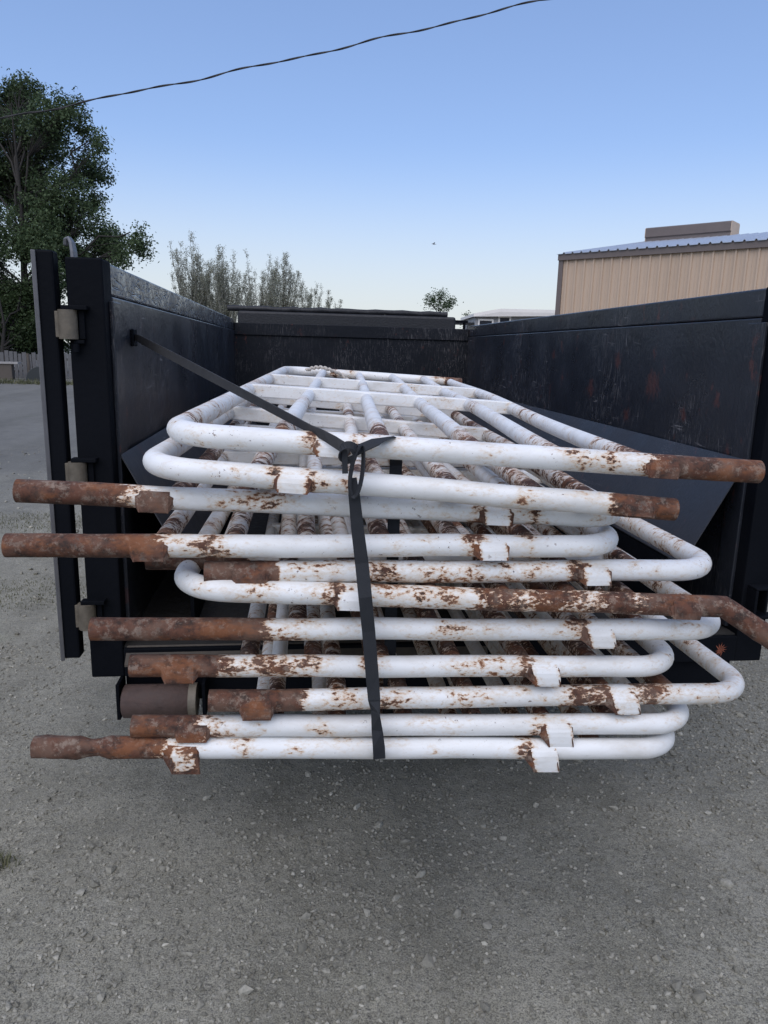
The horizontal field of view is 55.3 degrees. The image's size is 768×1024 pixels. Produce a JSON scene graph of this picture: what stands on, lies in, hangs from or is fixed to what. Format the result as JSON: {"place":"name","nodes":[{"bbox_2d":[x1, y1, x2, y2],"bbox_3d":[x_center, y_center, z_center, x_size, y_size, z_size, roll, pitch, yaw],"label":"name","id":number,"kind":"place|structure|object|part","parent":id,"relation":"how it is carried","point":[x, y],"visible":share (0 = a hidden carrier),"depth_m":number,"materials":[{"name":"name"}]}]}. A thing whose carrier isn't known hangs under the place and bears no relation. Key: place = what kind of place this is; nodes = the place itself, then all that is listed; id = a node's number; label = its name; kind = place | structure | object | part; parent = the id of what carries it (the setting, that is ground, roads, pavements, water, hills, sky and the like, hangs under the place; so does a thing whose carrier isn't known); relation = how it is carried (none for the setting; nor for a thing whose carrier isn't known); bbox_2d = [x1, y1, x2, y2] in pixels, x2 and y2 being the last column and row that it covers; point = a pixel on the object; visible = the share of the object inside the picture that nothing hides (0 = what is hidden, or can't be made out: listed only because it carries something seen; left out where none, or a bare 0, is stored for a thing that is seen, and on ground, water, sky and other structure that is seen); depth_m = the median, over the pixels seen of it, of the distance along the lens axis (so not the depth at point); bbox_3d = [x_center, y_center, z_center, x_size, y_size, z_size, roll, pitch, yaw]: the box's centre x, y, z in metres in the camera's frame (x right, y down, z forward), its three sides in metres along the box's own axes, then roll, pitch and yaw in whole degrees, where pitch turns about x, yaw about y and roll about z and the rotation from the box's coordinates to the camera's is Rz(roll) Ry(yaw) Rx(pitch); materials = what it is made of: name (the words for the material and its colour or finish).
{"place":"outdoors","nodes":[
{"label":"outdoors","id":0,"kind":"place"},
{"bbox_2d":[0,849,23,873],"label":"grass","id":1,"kind":"structure","parent":0,"point":[8,856],"depth_m":2.30,"materials":[{"name":"green plant"}]},
{"bbox_2d":[26,366,39,380],"bbox_3d":[-14.451,-5.870,31.033,1.240,0.620,0.600,0,13,-7],"label":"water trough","id":2,"kind":"object","parent":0,"point":[32,373],"visible":0.42,"depth_m":30.72,"materials":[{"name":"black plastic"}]},
{"bbox_2d":[0,377,72,384],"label":"verge grass","id":3,"kind":"structure","parent":0,"point":[11,381],"depth_m":28.51,"materials":[{"name":"green plant"}]},
{"bbox_2d":[0,511,81,531],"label":"gravel","id":4,"kind":"structure","parent":0,"point":[30,520],"depth_m":6.74,"materials":[{"name":"grey gravel"}]},
{"bbox_2d":[0,575,85,616],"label":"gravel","id":5,"kind":"structure","parent":0,"point":[29,593],"depth_m":4.84,"materials":[{"name":"grey gravel"}]},
{"bbox_2d":[0,0,545,119],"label":"power line","id":6,"kind":"object","parent":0,"point":[264,64],"visible":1,"depth_m":12.00,"materials":[{"name":"black rubber"}]},
{"bbox_2d":[0,345,767,1023],"bbox_3d":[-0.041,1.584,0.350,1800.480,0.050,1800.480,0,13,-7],"label":"ground","id":7,"kind":"structure","parent":0,"point":[20,431],"depth_m":2.33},
{"bbox_2d":[0,361,20,379],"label":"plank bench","id":8,"kind":"object","parent":7,"relation":"on","point":[7,369],"visible":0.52,"depth_m":30.85,"materials":[{"name":"grey wood"}]},
{"bbox_2d":[26,353,30,372],"bbox_3d":[-15.283,-6.229,31.474,0.190,1.158,0.140,0,13,-7],"label":"fence stake","id":9,"kind":"object","parent":7,"relation":"on","point":[28,362],"visible":0.62,"depth_m":31.39,"materials":[{"name":"grey wood"}]},
{"bbox_2d":[0,268,70,368],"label":"leafy shrub","id":10,"kind":"object","parent":7,"relation":"on","point":[18,334],"visible":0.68,"depth_m":33.91,"materials":[{"name":"green plant"}]},
{"bbox_2d":[0,350,72,378],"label":"board fence","id":11,"kind":"object","parent":7,"relation":"on","point":[21,371],"visible":0.2,"depth_m":32.29,"materials":[{"name":"grey wood"}]},
{"bbox_2d":[0,68,159,367],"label":"leafy tree","id":12,"kind":"object","parent":7,"relation":"on","point":[33,142],"visible":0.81,"depth_m":34.89,"materials":[{"name":"green plant"}]},
{"bbox_2d":[167,230,213,307],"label":"upright tree","id":13,"kind":"object","parent":7,"relation":"on","point":[196,293],"visible":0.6,"depth_m":59.31,"materials":[{"name":"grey plant"}]},
{"bbox_2d":[199,265,230,311],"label":"upright tree","id":14,"kind":"object","parent":7,"relation":"on","point":[213,292],"visible":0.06,"depth_m":62.30,"materials":[{"name":"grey plant"}]},
{"bbox_2d":[197,246,252,321],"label":"upright tree","id":15,"kind":"object","parent":7,"relation":"on","point":[222,301],"visible":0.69,"depth_m":59.35,"materials":[{"name":"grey plant"}]},
{"bbox_2d":[235,250,282,305],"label":"upright tree","id":16,"kind":"object","parent":7,"relation":"on","point":[247,298],"visible":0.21,"depth_m":62.42,"materials":[{"name":"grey plant"}]},
{"bbox_2d":[258,252,304,306],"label":"upright tree","id":17,"kind":"object","parent":7,"relation":"on","point":[281,300],"visible":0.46,"depth_m":60.53,"materials":[{"name":"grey plant"}]},
{"bbox_2d":[292,280,323,307],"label":"upright tree","id":18,"kind":"object","parent":7,"relation":"on","point":[308,299],"visible":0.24,"depth_m":60.01,"materials":[{"name":"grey plant"}]},
{"bbox_2d":[324,290,342,308],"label":"upright tree","id":19,"kind":"object","parent":7,"relation":"on","point":[329,301],"visible":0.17,"depth_m":60.01,"materials":[{"name":"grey plant"}]},
{"bbox_2d":[0,448,767,1023],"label":"pebbles","id":20,"kind":"object","parent":7,"relation":"on","point":[428,960],"visible":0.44,"depth_m":2.21,"materials":[{"name":"grey gravel"}]},
{"bbox_2d":[30,236,767,719],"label":"dump trailer","id":21,"kind":"object","parent":7,"relation":"on","point":[686,376],"visible":0.53,"depth_m":2.66,"materials":[{"name":"black paint"}]},
{"bbox_3d":[-1.156,-0.236,2.587,0.070,1.206,1.028,-4,14,-24],"label":"rear door","id":22,"kind":"part","parent":21,"relation":"part of","materials":[{"name":"black paint"}]},
{"bbox_2d":[130,329,401,758],"bbox_3d":[-0.440,-0.022,1.981,0.231,0.926,1.392,-9,16,-40],"label":"tie strap","id":23,"kind":"object","parent":21,"relation":"attached to","point":[344,449],"visible":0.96,"depth_m":1.50,"materials":[{"name":"black fabric"}]},
{"bbox_2d":[30,517,674,774],"bbox_3d":[-0.156,0.221,2.979,1.488,0.114,2.867,0,13,-7],"label":"pipe panel","id":24,"kind":"object","parent":21,"relation":"on","point":[538,754],"visible":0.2,"depth_m":1.61,"materials":[{"name":"white paint"}]},
{"bbox_2d":[130,518,688,746],"bbox_3d":[-0.042,0.174,2.991,1.317,0.101,2.864,0,13,-7],"label":"pipe panel","id":25,"kind":"object","parent":24,"relation":"on","point":[553,729],"visible":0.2,"depth_m":1.63,"materials":[{"name":"white paint"}]},
{"bbox_2d":[208,515,744,720],"bbox_3d":[0.098,0.108,2.992,1.268,0.090,2.866,0,13,-7],"label":"pipe panel","id":26,"kind":"object","parent":25,"relation":"on","point":[396,693],"visible":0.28,"depth_m":1.64,"materials":[{"name":"white paint"}]},
{"bbox_2d":[128,464,673,686],"bbox_3d":[-0.063,0.031,2.956,1.259,0.094,2.863,0,13,-7],"label":"pipe panel","id":27,"kind":"object","parent":26,"relation":"on","point":[518,660],"visible":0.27,"depth_m":1.60,"materials":[{"name":"white paint"}]},
{"bbox_2d":[88,465,720,648],"bbox_3d":[-0.052,-0.054,2.938,1.424,0.094,2.860,0,13,-7],"label":"pipe panel","id":28,"kind":"object","parent":27,"relation":"on","point":[297,624],"visible":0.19,"depth_m":1.57,"materials":[{"name":"white paint"}]},
{"bbox_2d":[174,465,767,648],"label":"pipe panel","id":29,"kind":"object","parent":28,"relation":"on","point":[618,597],"visible":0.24,"depth_m":1.54,"materials":[{"name":"white paint"}]},
{"bbox_2d":[145,465,603,569],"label":"pipe panel","id":30,"kind":"object","parent":29,"relation":"on","point":[324,525],"visible":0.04,"depth_m":1.67,"materials":[{"name":"white paint"}]},
{"bbox_2d":[204,427,711,585],"bbox_3d":[0.045,-0.186,2.924,1.150,0.077,2.865,0,13,-7],"label":"pipe panel","id":31,"kind":"object","parent":29,"relation":"on","point":[690,562],"visible":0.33,"depth_m":1.57,"materials":[{"name":"white paint"}]},
{"bbox_2d":[1,411,618,561],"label":"pipe panel","id":32,"kind":"object","parent":31,"relation":"on","point":[166,540],"visible":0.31,"depth_m":1.51,"materials":[{"name":"white paint"}]},
{"bbox_2d":[12,403,620,526],"bbox_3d":[-0.230,-0.326,2.896,1.340,0.117,2.868,0,13,-7],"label":"pipe panel","id":33,"kind":"object","parent":32,"relation":"on","point":[177,495],"visible":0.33,"depth_m":1.52,"materials":[{"name":"white paint"}]},
{"bbox_2d":[142,384,679,520],"bbox_3d":[-0.101,-0.365,2.828,1.093,0.149,2.922,0,13,-7],"label":"pipe panel","id":34,"kind":"object","parent":33,"relation":"on","point":[441,483],"visible":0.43,"depth_m":1.48,"materials":[{"name":"white paint"}]},
{"bbox_2d":[166,366,764,482],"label":"pipe panel","id":35,"kind":"object","parent":34,"relation":"on","point":[462,445],"visible":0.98,"depth_m":1.49,"materials":[{"name":"white paint"}]},
{"bbox_2d":[305,365,348,378],"bbox_3d":[-0.319,-0.783,4.140,0.253,0.089,0.061,0,13,-7],"label":"rope","id":36,"kind":"object","parent":35,"relation":"on","point":[326,369],"visible":0.94,"depth_m":4.13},
{"bbox_2d":[422,286,463,311],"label":"round tree","id":37,"kind":"object","parent":7,"relation":"on","point":[447,305],"visible":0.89,"depth_m":60.19,"materials":[{"name":"green plant"}]},
{"bbox_2d":[461,309,554,328],"bbox_3d":[10.467,-9.600,42.848,11.450,4.020,5.700,1,12,-2],"label":"mobile home","id":38,"kind":"object","parent":7,"relation":"on","point":[493,316],"visible":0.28,"depth_m":39.66,"materials":[{"name":"grey metal"}]},
{"bbox_2d":[478,319,493,324],"bbox_3d":[5.553,-10.088,40.078,0.850,0.920,0.060,1,12,-2],"label":"window","id":39,"kind":"structure","parent":38,"relation":"in","point":[480,321],"depth_m":40.00,"materials":[{"name":"white glass"}]},
{"bbox_2d":[498,316,510,321],"bbox_3d":[6.585,-10.327,40.051,0.700,0.750,0.060,1,12,-2],"label":"window","id":40,"kind":"structure","parent":38,"relation":"in","point":[500,318],"depth_m":39.99,"materials":[{"name":"white glass"}]},
{"bbox_2d":[0,0,767,342],"label":"sky","id":41,"kind":"structure","parent":0,"point":[511,140],"materials":[{"name":"blue"}]},
{"bbox_2d":[455,322,473,328],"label":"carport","id":42,"kind":"object","parent":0,"point":[468,323],"visible":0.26,"depth_m":40.74,"materials":[{"name":"grey metal"}]},
{"bbox_2d":[555,220,767,314],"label":"metal building","id":43,"kind":"structure","parent":0,"point":[666,263],"depth_m":22.40,"materials":[{"name":"beige paint"}]}
]}

